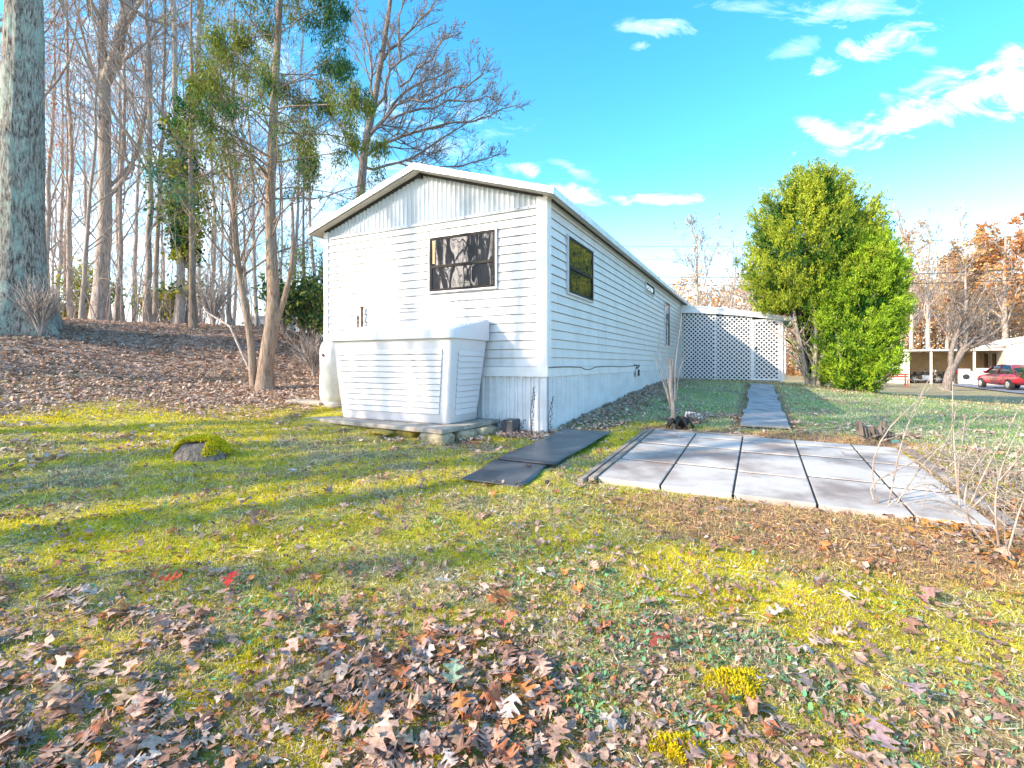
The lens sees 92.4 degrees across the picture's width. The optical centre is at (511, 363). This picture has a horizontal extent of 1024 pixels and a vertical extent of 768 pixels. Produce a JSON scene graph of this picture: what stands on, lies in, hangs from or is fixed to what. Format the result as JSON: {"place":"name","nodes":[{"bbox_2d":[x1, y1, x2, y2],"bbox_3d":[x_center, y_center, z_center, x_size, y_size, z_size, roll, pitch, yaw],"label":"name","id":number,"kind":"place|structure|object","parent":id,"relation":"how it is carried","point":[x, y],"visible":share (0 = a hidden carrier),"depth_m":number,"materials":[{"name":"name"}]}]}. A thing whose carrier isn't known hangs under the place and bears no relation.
{"place":"outdoors","nodes":[
{"label":"outdoors","id":0,"kind":"place"},
{"bbox_2d":[0,320,1023,767],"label":"ground","id":1,"kind":"structure","parent":0,"point":[962,392],"depth_m":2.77,"materials":[{"name":"plant"}]},
{"bbox_2d":[4,273,73,336],"bbox_3d":[-8.799,-1.123,9.292,1.101,1.249,1.121,0,0,0],"label":"brush","id":2,"kind":"object","parent":1,"relation":"on","point":[39,315],"visible":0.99,"depth_m":9.15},
{"bbox_2d":[0,6,114,309],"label":"bare tree","id":3,"kind":"object","parent":1,"relation":"on","point":[60,221],"visible":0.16,"depth_m":18.95,"materials":[{"name":"brown plant"}]},
{"bbox_2d":[0,0,121,97],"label":"bare tree","id":4,"kind":"object","parent":1,"relation":"on","point":[50,53],"visible":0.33,"depth_m":12.32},
{"bbox_2d":[45,154,96,297],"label":"bare tree","id":5,"kind":"object","parent":1,"relation":"on","point":[54,250],"visible":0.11,"depth_m":28.14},
{"bbox_2d":[45,0,119,317],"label":"bare tree","id":6,"kind":"object","parent":1,"relation":"on","point":[69,183],"visible":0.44,"depth_m":13.50,"materials":[{"name":"brown plant"}]},
{"bbox_2d":[0,0,165,278],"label":"bare tree","id":7,"kind":"object","parent":1,"relation":"on","point":[49,209],"visible":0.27,"depth_m":15.54,"materials":[{"name":"brown plant"}]},
{"bbox_2d":[48,256,127,318],"bbox_3d":[-13.374,-2.135,15.386,2.014,2.383,1.746,0,0,0],"label":"shrub","id":8,"kind":"object","parent":1,"relation":"on","point":[87,289],"visible":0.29,"depth_m":15.13,"materials":[{"name":"brown plant"}]},
{"bbox_2d":[45,118,135,302],"bbox_3d":[-21.065,-5.985,23.262,5.134,11.260,3.116,0,0,-42],"label":"bare tree","id":9,"kind":"object","parent":1,"relation":"on","point":[73,209],"visible":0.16,"depth_m":23.00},
{"bbox_2d":[45,0,167,320],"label":"bare tree","id":10,"kind":"object","parent":1,"relation":"on","point":[119,108],"visible":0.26,"depth_m":16.54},
{"bbox_2d":[45,53,169,309],"bbox_3d":[-17.557,-6.981,20.366,5.271,13.096,7.450,0,0,40],"label":"bare tree","id":11,"kind":"object","parent":1,"relation":"on","point":[85,200],"visible":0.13,"depth_m":20.87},
{"bbox_2d":[0,0,233,337],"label":"oak tree","id":12,"kind":"object","parent":1,"relation":"on","point":[23,252],"visible":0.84,"depth_m":9.28,"materials":[{"name":"plant"}]},
{"bbox_2d":[43,0,201,320],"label":"bare tree","id":13,"kind":"object","parent":1,"relation":"on","point":[99,310],"visible":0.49,"depth_m":13.13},
{"bbox_2d":[96,53,170,321],"bbox_3d":[-14.703,-6.305,19.588,2.601,11.704,3.085,0,0,-17],"label":"bare tree","id":14,"kind":"object","parent":1,"relation":"on","point":[137,200],"visible":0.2,"depth_m":19.85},
{"bbox_2d":[45,0,223,318],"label":"bare tree","id":15,"kind":"object","parent":1,"relation":"on","point":[81,313],"visible":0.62,"depth_m":12.52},
{"bbox_2d":[45,1,226,321],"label":"bare tree","id":16,"kind":"object","parent":1,"relation":"on","point":[116,315],"visible":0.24,"depth_m":14.17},
{"bbox_2d":[58,0,249,322],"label":"bare tree","id":17,"kind":"object","parent":1,"relation":"on","point":[156,281],"visible":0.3,"depth_m":13.91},
{"bbox_2d":[0,0,315,322],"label":"bare tree","id":18,"kind":"object","parent":1,"relation":"on","point":[195,161],"visible":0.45,"depth_m":12.83,"materials":[{"name":"brown plant"}]},
{"bbox_2d":[127,280,197,322],"bbox_3d":[-11.196,-1.789,15.783,1.816,1.689,2.326,0,0,-40],"label":"shrub","id":19,"kind":"object","parent":1,"relation":"on","point":[161,297],"visible":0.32,"depth_m":15.52,"materials":[{"name":"green plant"}]},
{"bbox_2d":[119,0,234,328],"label":"young conifer","id":20,"kind":"object","parent":1,"relation":"on","point":[189,196],"visible":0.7,"depth_m":11.71,"materials":[{"name":"green plant"}]},
{"bbox_2d":[0,0,364,321],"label":"bare tree","id":21,"kind":"object","parent":1,"relation":"on","point":[148,264],"visible":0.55,"depth_m":13.15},
{"bbox_2d":[55,0,315,323],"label":"bare tree","id":22,"kind":"object","parent":1,"relation":"on","point":[179,315],"visible":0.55,"depth_m":12.87,"materials":[{"name":"bark"},{"name":"wood"}]},
{"bbox_2d":[112,71,277,323],"bbox_3d":[-14.516,-7.428,23.418,5.750,14.288,8.128,0,0,30],"label":"bare tree","id":23,"kind":"object","parent":1,"relation":"on","point":[199,273],"visible":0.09,"depth_m":23.84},
{"bbox_2d":[45,129,345,344],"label":"undergrowth","id":24,"kind":"object","parent":1,"relation":"on","point":[169,278],"visible":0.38,"depth_m":13.27,"materials":[{"name":"plant"}]},
{"bbox_2d":[126,1,265,325],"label":"bare tree","id":25,"kind":"object","parent":1,"relation":"on","point":[211,229],"visible":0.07,"depth_m":20.00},
{"bbox_2d":[170,433,232,461],"bbox_3d":[-2.875,0.761,4.548,0.546,0.230,0.440,0,0,0],"label":"mossy stump","id":26,"kind":"object","parent":1,"relation":"on","point":[202,447],"visible":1,"depth_m":4.44,"materials":[{"name":"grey plant"}]},
{"bbox_2d":[173,257,248,325],"bbox_3d":[-7.478,-1.829,12.341,1.505,1.784,1.412,0,0,26],"label":"brush","id":27,"kind":"object","parent":1,"relation":"on","point":[214,310],"visible":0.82,"depth_m":12.25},
{"bbox_2d":[132,1,302,325],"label":"bare tree","id":28,"kind":"object","parent":1,"relation":"on","point":[256,321],"visible":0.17,"depth_m":16.91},
{"bbox_2d":[141,0,302,323],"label":"bare tree","id":29,"kind":"object","parent":1,"relation":"on","point":[229,316],"visible":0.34,"depth_m":14.42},
{"bbox_2d":[201,90,267,323],"bbox_3d":[-14.854,-7.812,25.592,4.571,15.172,5.212,0,0,-39],"label":"bare tree","id":30,"kind":"object","parent":1,"relation":"on","point":[225,210],"visible":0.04,"depth_m":26.14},
{"bbox_2d":[144,0,393,391],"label":"cedar tree","id":31,"kind":"object","parent":1,"relation":"on","point":[214,91],"visible":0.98,"depth_m":8.44,"materials":[{"name":"green plant"}]},
{"bbox_2d":[247,119,324,278],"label":"bare tree","id":32,"kind":"object","parent":1,"relation":"on","point":[281,229],"visible":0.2,"depth_m":22.10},
{"bbox_2d":[250,265,323,349],"bbox_3d":[-4.898,-1.310,11.589,2.336,2.225,2.419,0,0,-33],"label":"rhododendron","id":33,"kind":"object","parent":1,"relation":"on","point":[306,307],"visible":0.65,"depth_m":11.17,"materials":[{"name":"green plant"}]},
{"bbox_2d":[254,65,340,335],"bbox_3d":[-8.363,-5.937,18.897,2.958,11.223,2.494,0,0,37],"label":"bare tree","id":34,"kind":"object","parent":1,"relation":"on","point":[309,217],"visible":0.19,"depth_m":18.92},
{"bbox_2d":[227,1,374,329],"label":"bare tree","id":35,"kind":"object","parent":1,"relation":"on","point":[298,209],"visible":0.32,"depth_m":15.41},
{"bbox_2d":[280,331,323,374],"bbox_3d":[-4.165,-0.254,10.299,1.132,1.022,0.941,0,0,0],"label":"brush","id":36,"kind":"object","parent":1,"relation":"on","point":[312,355],"visible":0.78,"depth_m":10.20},
{"bbox_2d":[279,136,325,339],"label":"young conifer","id":37,"kind":"object","parent":1,"relation":"on","point":[302,165],"visible":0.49,"depth_m":12.47,"materials":[{"name":"green plant"}]},
{"bbox_2d":[316,405,341,408],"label":"paving block","id":38,"kind":"structure","parent":1,"relation":"on","point":[334,406],"depth_m":7.26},
{"bbox_2d":[319,333,340,404],"bbox_3d":[-2.742,0.085,7.474,0.356,1.090,0.357,0,0,0],"label":"gas cylinder","id":39,"kind":"object","parent":38,"relation":"on","point":[329,392],"visible":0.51,"depth_m":7.32,"materials":[{"name":"silver metal"}]},
{"bbox_2d":[322,0,532,197],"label":"bare tree","id":40,"kind":"object","parent":1,"relation":"on","point":[363,167],"visible":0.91,"depth_m":17.97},
{"bbox_2d":[419,432,454,445],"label":"concrete block","id":41,"kind":"structure","parent":1,"relation":"on","point":[432,438],"depth_m":5.42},
{"bbox_2d":[308,416,499,433],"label":"base slab","id":42,"kind":"structure","parent":41,"relation":"on","point":[425,427],"depth_m":5.92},
{"bbox_2d":[329,319,488,423],"bbox_3d":[-1.372,0.064,6.482,2.000,1.307,0.896,0,0,27],"label":"storage box","id":43,"kind":"object","parent":42,"relation":"on","point":[424,372],"visible":1,"depth_m":6.09,"materials":[{"name":"plastic"}]},
{"bbox_2d":[307,163,690,432],"bbox_3d":[2.996,-0.813,15.484,4.180,3.966,19.410,0,0,27],"label":"mobile home","id":44,"kind":"object","parent":1,"relation":"on","point":[542,278],"visible":0.63,"depth_m":6.93,"materials":[{"name":"metal"}]},
{"bbox_2d":[428,227,497,293],"bbox_3d":[-0.683,-1.388,6.661,1.096,0.795,0.036,0,0,27],"label":"window","id":45,"kind":"structure","parent":44,"relation":"in","point":[468,260],"depth_m":6.64,"materials":[{"name":"glass"}]},
{"bbox_2d":[566,233,593,302],"bbox_3d":[1.022,-1.379,7.254,0.036,0.823,1.162,0,0,27],"label":"window","id":46,"kind":"structure","parent":44,"relation":"in","point":[579,257],"depth_m":7.18,"materials":[{"name":"glass"}]},
{"bbox_2d":[664,301,669,345],"bbox_3d":[4.441,-1.140,14.039,0.036,1.240,0.730,0,0,27],"label":"window","id":47,"kind":"structure","parent":44,"relation":"in","point":[667,306],"depth_m":13.94,"materials":[{"name":"glass"}]},
{"bbox_2d":[461,458,548,487],"bbox_3d":[-0.023,0.927,4.230,0.545,0.070,0.738,0,0,23],"label":"rubber mat","id":48,"kind":"object","parent":1,"relation":"on","point":[511,473],"visible":0.94,"depth_m":4.13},
{"bbox_2d":[501,418,519,432],"bbox_3d":[-0.009,0.800,6.232,0.160,0.200,0.260,0,0,27],"label":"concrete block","id":49,"kind":"object","parent":1,"relation":"on","point":[509,425],"visible":0.78,"depth_m":6.13,"materials":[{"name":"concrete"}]},
{"bbox_2d":[0,317,1023,767],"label":"leaf litter","id":50,"kind":"object","parent":1,"relation":"on","point":[376,697],"visible":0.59,"depth_m":1.95,"materials":[{"name":"plant"}]},
{"bbox_2d":[360,717,400,753],"bbox_3d":[-0.415,1.169,1.543,0.111,0.028,0.135,0,0,0],"label":"fallen leaf","id":51,"kind":"object","parent":50,"relation":"on","point":[383,732],"visible":0.99,"depth_m":1.54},
{"bbox_2d":[442,657,463,682],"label":"fallen leaf","id":52,"kind":"object","parent":50,"relation":"on","point":[453,667],"visible":1,"depth_m":1.83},
{"bbox_2d":[863,712,900,749],"bbox_3d":[1.177,1.171,1.562,0.098,0.032,0.116,0,0,44],"label":"fallen leaf","id":53,"kind":"object","parent":50,"relation":"on","point":[880,735],"visible":1,"depth_m":1.56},
{"bbox_2d":[0,372,1023,767],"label":"moss","id":54,"kind":"object","parent":1,"relation":"on","point":[402,580],"visible":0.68,"depth_m":2.55,"materials":[{"name":"plant"}]},
{"bbox_2d":[0,408,1023,767],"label":"leaf crumbs","id":55,"kind":"object","parent":1,"relation":"on","point":[656,700],"visible":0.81,"depth_m":1.98,"materials":[{"name":"plant"}]},
{"bbox_2d":[0,391,1023,767],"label":"straw","id":56,"kind":"object","parent":1,"relation":"on","point":[698,607],"visible":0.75,"depth_m":2.36,"materials":[{"name":"plant"}]},
{"bbox_2d":[2,440,1023,767],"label":"ground weeds","id":57,"kind":"object","parent":1,"relation":"on","point":[734,698],"visible":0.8,"depth_m":1.97,"materials":[{"name":"green plant"}]},
{"bbox_2d":[498,428,610,464],"bbox_3d":[0.533,0.860,5.307,0.596,0.076,1.846,0,0,27],"label":"rubber mat","id":58,"kind":"object","parent":1,"relation":"on","point":[556,448],"visible":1,"depth_m":5.09,"materials":[{"name":"rubber"}]},
{"bbox_2d":[577,430,646,482],"bbox_3d":[1.128,0.902,5.121,0.052,0.136,2.521,0,0,27],"label":"edging board","id":59,"kind":"object","parent":1,"relation":"on","point":[586,476],"visible":0.73,"depth_m":4.65,"materials":[{"name":"grey wood"}]},
{"bbox_2d":[589,428,653,480],"bbox_3d":[1.222,0.891,5.152,0.052,0.135,2.541,0,0,27],"label":"edging board","id":60,"kind":"object","parent":1,"relation":"on","point":[606,466],"visible":0.9,"depth_m":4.75,"materials":[{"name":"grey wood"}]},
{"bbox_2d":[598,459,672,489],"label":"paving slab","id":61,"kind":"structure","parent":1,"relation":"on","point":[638,474],"depth_m":4.15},
{"bbox_2d":[654,309,694,428],"bbox_3d":[2.135,0.074,6.376,0.475,1.644,0.325,0,0,-26],"label":"cut shrub","id":62,"kind":"object","parent":1,"relation":"on","point":[677,422],"visible":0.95,"depth_m":6.38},
{"bbox_2d":[646,729,703,766],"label":"moss tuft","id":63,"kind":"object","parent":1,"relation":"on","point":[674,746],"visible":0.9,"depth_m":1.56,"materials":[{"name":"yellow plant"}]},
{"bbox_2d":[652,211,740,306],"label":"bare tree","id":64,"kind":"object","parent":1,"relation":"on","point":[695,278],"visible":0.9,"depth_m":29.50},
{"bbox_2d":[661,464,735,498],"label":"paving slab","id":65,"kind":"structure","parent":1,"relation":"on","point":[700,480],"depth_m":3.93,"materials":[{"name":"concrete"}]},
{"bbox_2d":[677,446,739,468],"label":"paving slab","id":66,"kind":"structure","parent":1,"relation":"on","point":[713,457],"depth_m":4.74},
{"bbox_2d":[689,438,740,449],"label":"paving slab","id":67,"kind":"structure","parent":1,"relation":"on","point":[719,443],"depth_m":5.39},
{"bbox_2d":[713,237,759,311],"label":"bare tree","id":68,"kind":"object","parent":1,"relation":"on","point":[733,290],"visible":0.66,"depth_m":32.79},
{"bbox_2d":[681,305,793,382],"bbox_3d":[8.364,-0.681,18.204,3.340,2.634,5.120,0,0,27],"label":"lattice porch","id":69,"kind":"object","parent":1,"relation":"on","point":[728,344],"visible":0.96,"depth_m":16.07,"materials":[{"name":"white wood"}]},
{"bbox_2d":[752,319,779,379],"bbox_3d":[8.085,-0.452,15.599,0.790,1.936,0.075,0,0,27],"label":"lattice door","id":70,"kind":"structure","parent":69,"relation":"in","point":[763,320],"depth_m":15.61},
{"bbox_2d":[700,665,775,702],"bbox_3d":[0.851,1.174,1.839,0.252,0.070,0.210,0,0,-41],"label":"moss tuft","id":71,"kind":"object","parent":1,"relation":"on","point":[737,673],"visible":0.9,"depth_m":1.82,"materials":[{"name":"yellow plant"}]},
{"bbox_2d":[747,389,777,399],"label":"walkway","id":72,"kind":"structure","parent":1,"relation":"on","point":[763,394],"depth_m":10.66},
{"bbox_2d":[746,398,782,411],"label":"slab","id":73,"kind":"structure","parent":1,"relation":"on","point":[762,404],"depth_m":8.88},
{"bbox_2d":[740,409,789,428],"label":"slab","id":74,"kind":"structure","parent":1,"relation":"on","point":[762,418],"depth_m":6.98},
{"bbox_2d":[743,436,795,445],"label":"paving slab","id":75,"kind":"structure","parent":1,"relation":"on","point":[769,441],"depth_m":5.48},
{"bbox_2d":[741,442,798,456],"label":"paving slab","id":76,"kind":"structure","parent":1,"relation":"on","point":[786,450],"depth_m":5.08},
{"bbox_2d":[738,452,806,477],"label":"paving slab","id":77,"kind":"structure","parent":1,"relation":"on","point":[778,465],"depth_m":4.43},
{"bbox_2d":[734,472,815,508],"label":"paving slab","id":78,"kind":"structure","parent":1,"relation":"on","point":[772,489],"depth_m":3.68,"materials":[{"name":"concrete"}]},
{"bbox_2d":[626,434,952,516],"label":"joint dirt","id":79,"kind":"structure","parent":1,"relation":"on","point":[807,478],"depth_m":4.41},
{"bbox_2d":[622,443,685,463],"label":"paving slab","id":80,"kind":"structure","parent":79,"relation":"on","point":[670,454],"depth_m":4.94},
{"bbox_2d":[641,434,691,445],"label":"paving slab","id":81,"kind":"structure","parent":79,"relation":"on","point":[667,440],"depth_m":5.57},
{"bbox_2d":[733,156,899,386],"bbox_3d":[9.241,-2.716,14.887,4.718,7.173,4.512,0,0,0],"label":"arborvitae","id":82,"kind":"object","parent":1,"relation":"on","point":[819,204],"visible":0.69,"depth_m":14.15,"materials":[{"name":"green plant"}]},
{"bbox_2d":[796,440,852,448],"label":"paving slab","id":83,"kind":"structure","parent":1,"relation":"on","point":[824,444],"depth_m":5.31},
{"bbox_2d":[797,445,862,459],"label":"paving slab","id":84,"kind":"structure","parent":1,"relation":"on","point":[826,452],"depth_m":4.94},
{"bbox_2d":[801,456,883,483],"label":"paving slab","id":85,"kind":"structure","parent":1,"relation":"on","point":[844,469],"depth_m":4.29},
{"bbox_2d":[671,250,1023,375],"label":"thicket","id":86,"kind":"object","parent":1,"relation":"on","point":[789,370],"visible":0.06,"depth_m":61.25,"materials":[{"name":"brown plant"}]},
{"bbox_2d":[797,216,920,392],"bbox_3d":[9.816,-1.536,14.039,2.890,5.205,2.869,0,0,38],"label":"arborvitae","id":87,"kind":"object","parent":1,"relation":"on","point":[869,356],"visible":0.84,"depth_m":13.30,"materials":[{"name":"green plant"}]},
{"bbox_2d":[809,477,912,520],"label":"paving slab","id":88,"kind":"structure","parent":1,"relation":"on","point":[841,495],"depth_m":3.49,"materials":[{"name":"concrete"}]},
{"bbox_2d":[856,420,896,440],"bbox_3d":[4.136,0.755,5.530,0.533,0.259,0.178,0,0,-10],"label":"weathered stump","id":89,"kind":"object","parent":1,"relation":"on","point":[869,432],"visible":0.61,"depth_m":5.50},
{"bbox_2d":[852,445,902,453],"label":"paving slab","id":90,"kind":"structure","parent":1,"relation":"on","point":[874,449],"depth_m":5.06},
{"bbox_2d":[858,451,918,466],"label":"paving slab","id":91,"kind":"structure","parent":1,"relation":"on","point":[886,458],"depth_m":4.66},
{"bbox_2d":[868,463,952,492],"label":"paving slab","id":92,"kind":"structure","parent":1,"relation":"on","point":[900,480],"depth_m":4.01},
{"bbox_2d":[870,374,971,503],"bbox_3d":[2.805,0.547,3.349,0.668,0.969,0.371,0,0,21],"label":"bramble","id":93,"kind":"object","parent":1,"relation":"on","point":[876,501],"visible":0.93,"depth_m":3.38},
{"bbox_2d":[900,218,976,352],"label":"bare tree","id":94,"kind":"object","parent":1,"relation":"on","point":[913,288],"visible":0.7,"depth_m":43.58,"materials":[{"name":"brown plant"}]},
{"bbox_2d":[913,204,972,349],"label":"bare tree","id":95,"kind":"object","parent":1,"relation":"on","point":[928,315],"visible":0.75,"depth_m":46.98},
{"bbox_2d":[892,488,994,530],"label":"paving slab","id":96,"kind":"structure","parent":1,"relation":"on","point":[930,513],"depth_m":3.27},
{"bbox_2d":[884,349,1003,384],"bbox_3d":[31.088,0.239,38.264,13.144,2.586,5.088,0,0,33],"label":"open carport","id":97,"kind":"object","parent":1,"relation":"on","point":[931,359],"visible":0.27,"depth_m":38.27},
{"bbox_2d":[909,369,942,383],"bbox_3d":[30.997,0.916,36.740,2.120,1.130,0.785,0,0,22],"label":"motorcycle","id":98,"kind":"object","parent":97,"relation":"on","point":[923,376],"visible":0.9,"depth_m":36.64,"materials":[{"name":"silver metal"}]},
{"bbox_2d":[957,369,972,383],"bbox_3d":[32.463,0.876,35.178,0.700,1.070,0.675,0,0,30],"label":"washing machine","id":99,"kind":"object","parent":97,"relation":"on","point":[964,376],"visible":1,"depth_m":34.96,"materials":[{"name":"metal"}]},
{"bbox_2d":[886,378,1023,509],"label":"bramble","id":100,"kind":"object","parent":1,"relation":"on","point":[958,486],"visible":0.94,"depth_m":3.30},
{"bbox_2d":[891,427,1023,553],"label":"bramble","id":101,"kind":"object","parent":1,"relation":"on","point":[968,516],"visible":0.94,"depth_m":2.66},
{"bbox_2d":[895,431,1023,562],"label":"dry vines","id":102,"kind":"object","parent":1,"relation":"on","point":[982,491],"visible":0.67,"depth_m":3.77,"materials":[{"name":"plant"}]},
{"bbox_2d":[931,197,987,348],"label":"bare tree","id":103,"kind":"object","parent":1,"relation":"on","point":[962,218],"visible":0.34,"depth_m":56.79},
{"bbox_2d":[929,252,991,348],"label":"bare tree","id":104,"kind":"object","parent":1,"relation":"on","point":[942,262],"visible":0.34,"depth_m":51.73,"materials":[{"name":"brown plant"}]},
{"bbox_2d":[913,272,1021,390],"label":"bare tree","id":105,"kind":"object","parent":1,"relation":"on","point":[967,345],"visible":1,"depth_m":26.89,"materials":[{"name":"plant"}]},
{"bbox_2d":[915,456,1023,535],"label":"edging board","id":106,"kind":"object","parent":1,"relation":"on","point":[929,465],"visible":0.78,"depth_m":3.43,"materials":[{"name":"grey wood"}]},
{"bbox_2d":[938,223,1014,337],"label":"bare tree","id":107,"kind":"object","parent":1,"relation":"on","point":[980,246],"visible":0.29,"depth_m":49.53,"materials":[{"name":"brown plant"}]},
{"bbox_2d":[940,232,1022,341],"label":"bare tree","id":108,"kind":"object","parent":1,"relation":"on","point":[957,265],"visible":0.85,"depth_m":47.96,"materials":[{"name":"brown plant"}]},
{"bbox_2d":[950,211,1023,338],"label":"bare tree","id":109,"kind":"object","parent":1,"relation":"on","point":[1005,256],"visible":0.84,"depth_m":46.86,"materials":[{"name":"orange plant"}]},
{"bbox_2d":[972,336,1023,367],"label":"neighbour trailer","id":110,"kind":"object","parent":1,"relation":"on","point":[1012,352],"visible":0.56,"depth_m":33.80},
{"bbox_2d":[974,234,1023,340],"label":"bare tree","id":111,"kind":"object","parent":1,"relation":"on","point":[990,325],"visible":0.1,"depth_m":56.51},
{"bbox_2d":[0,0,1023,363],"label":"sky","id":112,"kind":"structure","parent":0,"point":[645,115],"materials":[{"name":"blue"}]},
{"bbox_2d":[1,321,1023,456],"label":"grass","id":113,"kind":"structure","parent":0,"point":[946,428],"depth_m":8.89,"materials":[{"name":"plant"}]},
{"bbox_2d":[926,381,1023,392],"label":"road","id":114,"kind":"structure","parent":0,"point":[1002,388],"depth_m":30.02,"materials":[{"name":"asphalt"}]},
{"bbox_2d":[977,364,1023,389],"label":"red sedan","id":115,"kind":"object","parent":114,"relation":"on","point":[998,375],"visible":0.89,"depth_m":28.12,"materials":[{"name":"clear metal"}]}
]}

